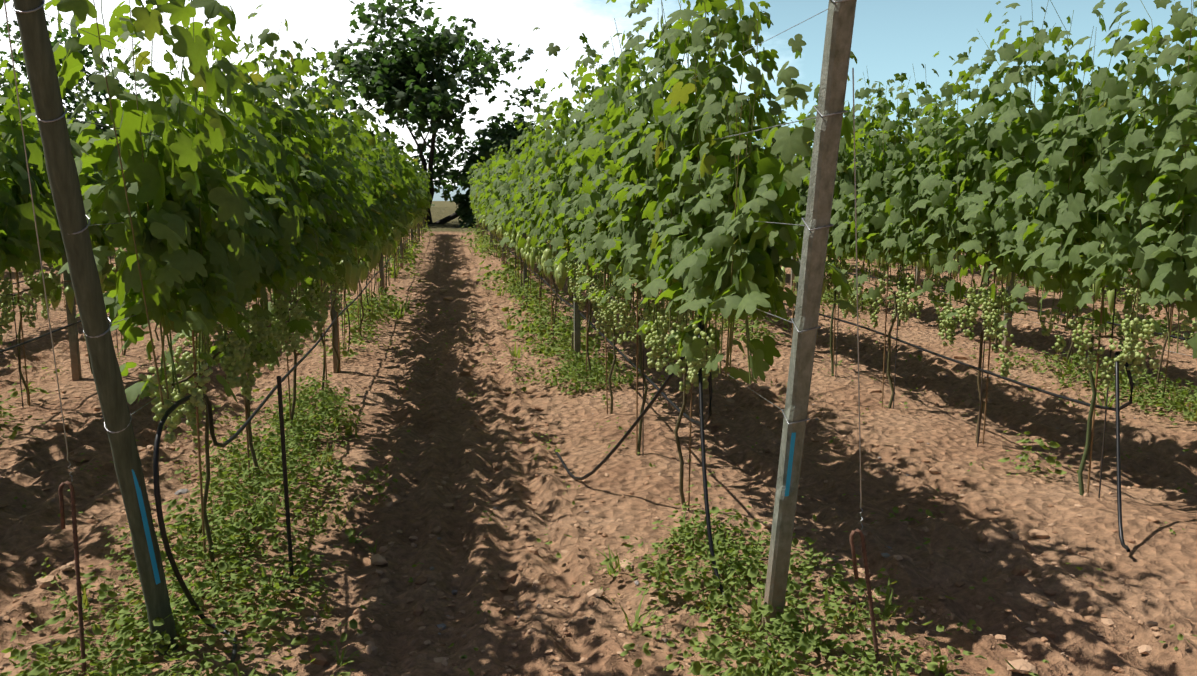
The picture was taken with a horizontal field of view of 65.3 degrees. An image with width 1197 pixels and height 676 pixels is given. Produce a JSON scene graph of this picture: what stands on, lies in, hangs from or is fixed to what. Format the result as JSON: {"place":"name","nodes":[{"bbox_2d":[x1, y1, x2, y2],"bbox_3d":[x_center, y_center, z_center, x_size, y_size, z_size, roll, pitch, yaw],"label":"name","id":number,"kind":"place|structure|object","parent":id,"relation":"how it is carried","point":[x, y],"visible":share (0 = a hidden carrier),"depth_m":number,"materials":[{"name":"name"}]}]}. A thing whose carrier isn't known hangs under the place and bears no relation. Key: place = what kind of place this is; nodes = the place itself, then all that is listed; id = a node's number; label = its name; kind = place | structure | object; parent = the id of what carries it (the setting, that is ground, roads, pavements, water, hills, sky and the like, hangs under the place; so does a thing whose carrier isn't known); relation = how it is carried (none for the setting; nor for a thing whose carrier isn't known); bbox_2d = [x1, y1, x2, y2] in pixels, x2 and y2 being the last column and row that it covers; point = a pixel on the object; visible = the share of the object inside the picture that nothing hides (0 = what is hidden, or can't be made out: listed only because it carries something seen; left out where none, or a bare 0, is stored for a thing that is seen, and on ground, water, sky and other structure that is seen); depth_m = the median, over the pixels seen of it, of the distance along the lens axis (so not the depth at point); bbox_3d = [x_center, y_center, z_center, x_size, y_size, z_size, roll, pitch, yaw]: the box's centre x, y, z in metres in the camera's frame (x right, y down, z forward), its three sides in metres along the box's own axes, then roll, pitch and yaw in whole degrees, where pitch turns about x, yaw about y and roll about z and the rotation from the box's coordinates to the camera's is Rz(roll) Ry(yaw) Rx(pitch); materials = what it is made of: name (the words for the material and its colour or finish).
{"place":"outdoors","nodes":[
{"label":"outdoors","id":0,"kind":"place"},
{"bbox_2d":[0,201,1196,675],"bbox_3d":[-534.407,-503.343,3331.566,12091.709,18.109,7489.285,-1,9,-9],"label":"ground","id":1,"kind":"structure","parent":0,"point":[446,257],"depth_m":4.87,"materials":[{"name":"soil"}]},
{"bbox_2d":[4,0,86,675],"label":"anchor","id":2,"kind":"object","parent":1,"relation":"on","point":[77,562],"visible":0.96,"depth_m":2.91,"materials":[{"name":"silver metal"}]},
{"bbox_2d":[0,13,173,146],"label":"tree","id":3,"kind":"object","parent":1,"relation":"on","point":[73,97],"visible":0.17,"depth_m":50.68,"materials":[{"name":"green plant"}]},
{"bbox_2d":[12,0,178,655],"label":"wooden end post","id":4,"kind":"object","parent":1,"relation":"on","point":[49,107],"visible":0.96,"depth_m":2.68,"materials":[{"name":"brown wood"}]},
{"bbox_2d":[300,0,547,223],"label":"walnut tree","id":5,"kind":"object","parent":1,"relation":"on","point":[398,80],"visible":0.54,"depth_m":44.13,"materials":[{"name":"green plant"}]},
{"bbox_2d":[452,190,485,228],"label":"hedge tree","id":6,"kind":"object","parent":1,"relation":"on","point":[463,211],"visible":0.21,"depth_m":43.42,"materials":[{"name":"green plant"}]},
{"bbox_2d":[449,133,526,206],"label":"hedge tree","id":7,"kind":"object","parent":1,"relation":"on","point":[486,153],"visible":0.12,"depth_m":44.35,"materials":[{"name":"green plant"}]},
{"bbox_2d":[0,223,1167,569],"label":"grapevine trunks","id":8,"kind":"object","parent":1,"relation":"in","point":[1080,475],"visible":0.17,"depth_m":5.78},
{"bbox_2d":[0,0,860,404],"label":"vine leaves","id":9,"kind":"object","parent":8,"relation":"attached to","point":[258,234],"visible":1,"depth_m":3.54,"materials":[{"name":"green plant"}]},
{"bbox_2d":[0,255,1196,443],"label":"grape clusters","id":10,"kind":"object","parent":9,"relation":"hanging from","point":[260,332],"visible":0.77,"depth_m":4.87,"materials":[{"name":"green plant"}]},
{"bbox_2d":[0,222,1186,675],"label":"drip irrigation hoses","id":11,"kind":"object","parent":1,"relation":"on","point":[286,492],"visible":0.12,"depth_m":4.07,"materials":[{"name":"black plastic"}]},
{"bbox_2d":[10,217,1185,568],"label":"vine stakes","id":12,"kind":"object","parent":1,"relation":"in","point":[378,283],"visible":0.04,"depth_m":5.77,"materials":[{"name":"brown wood"}]},
{"bbox_2d":[0,0,1196,358],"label":"vine leaves","id":13,"kind":"object","parent":1,"relation":"on","point":[886,200],"visible":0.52,"depth_m":5.58,"materials":[{"name":"green plant"}]},
{"bbox_2d":[0,211,1128,313],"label":"grape clusters","id":14,"kind":"object","parent":13,"relation":"hanging from","point":[354,274],"visible":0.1,"depth_m":9.45,"materials":[{"name":"green plant"}]},
{"bbox_2d":[0,220,1196,675],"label":"weeds","id":15,"kind":"object","parent":1,"relation":"on","point":[302,420],"visible":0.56,"depth_m":3.83,"materials":[{"name":"green plant"}]},
{"bbox_2d":[0,271,1196,675],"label":"stones","id":16,"kind":"object","parent":1,"relation":"on","point":[1018,665],"visible":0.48,"depth_m":3.98,"materials":[{"name":"brown stone"}]},
{"bbox_2d":[62,127,1196,380],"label":"trellis posts","id":17,"kind":"object","parent":1,"relation":"on","point":[74,351],"depth_m":8.10,"materials":[{"name":"wood"}]},
{"bbox_2d":[0,9,1196,414],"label":"trellis wires","id":18,"kind":"object","parent":17,"relation":"attached to","point":[664,213],"depth_m":3.26,"materials":[{"name":"grey metal"}]},
{"bbox_2d":[761,0,856,632],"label":"trellis post","id":19,"kind":"object","parent":1,"relation":"on","point":[829,108],"visible":0.94,"depth_m":2.68,"materials":[{"name":"grey concrete"}]},
{"bbox_2d":[849,68,880,673],"bbox_3d":[0.743,0.311,2.670,0.276,2.069,0.137,-4,10,-26],"label":"anchor","id":20,"kind":"object","parent":1,"relation":"on","point":[869,592],"visible":0.96,"depth_m":2.79,"materials":[{"name":"silver metal"}]},
{"bbox_2d":[0,0,1196,185],"label":"sky","id":21,"kind":"structure","parent":0,"point":[890,37],"materials":[{"name":"white"}]},
{"bbox_2d":[93,0,1193,404],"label":"vine shoots","id":22,"kind":"object","parent":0,"point":[731,324],"visible":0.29,"depth_m":4.20,"materials":[{"name":"green plant"}]},
{"bbox_2d":[432,146,863,200],"bbox_3d":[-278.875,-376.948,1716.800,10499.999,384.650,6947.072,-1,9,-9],"label":"distant hills","id":23,"kind":"structure","parent":0,"point":[436,197],"depth_m":2628.52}
]}

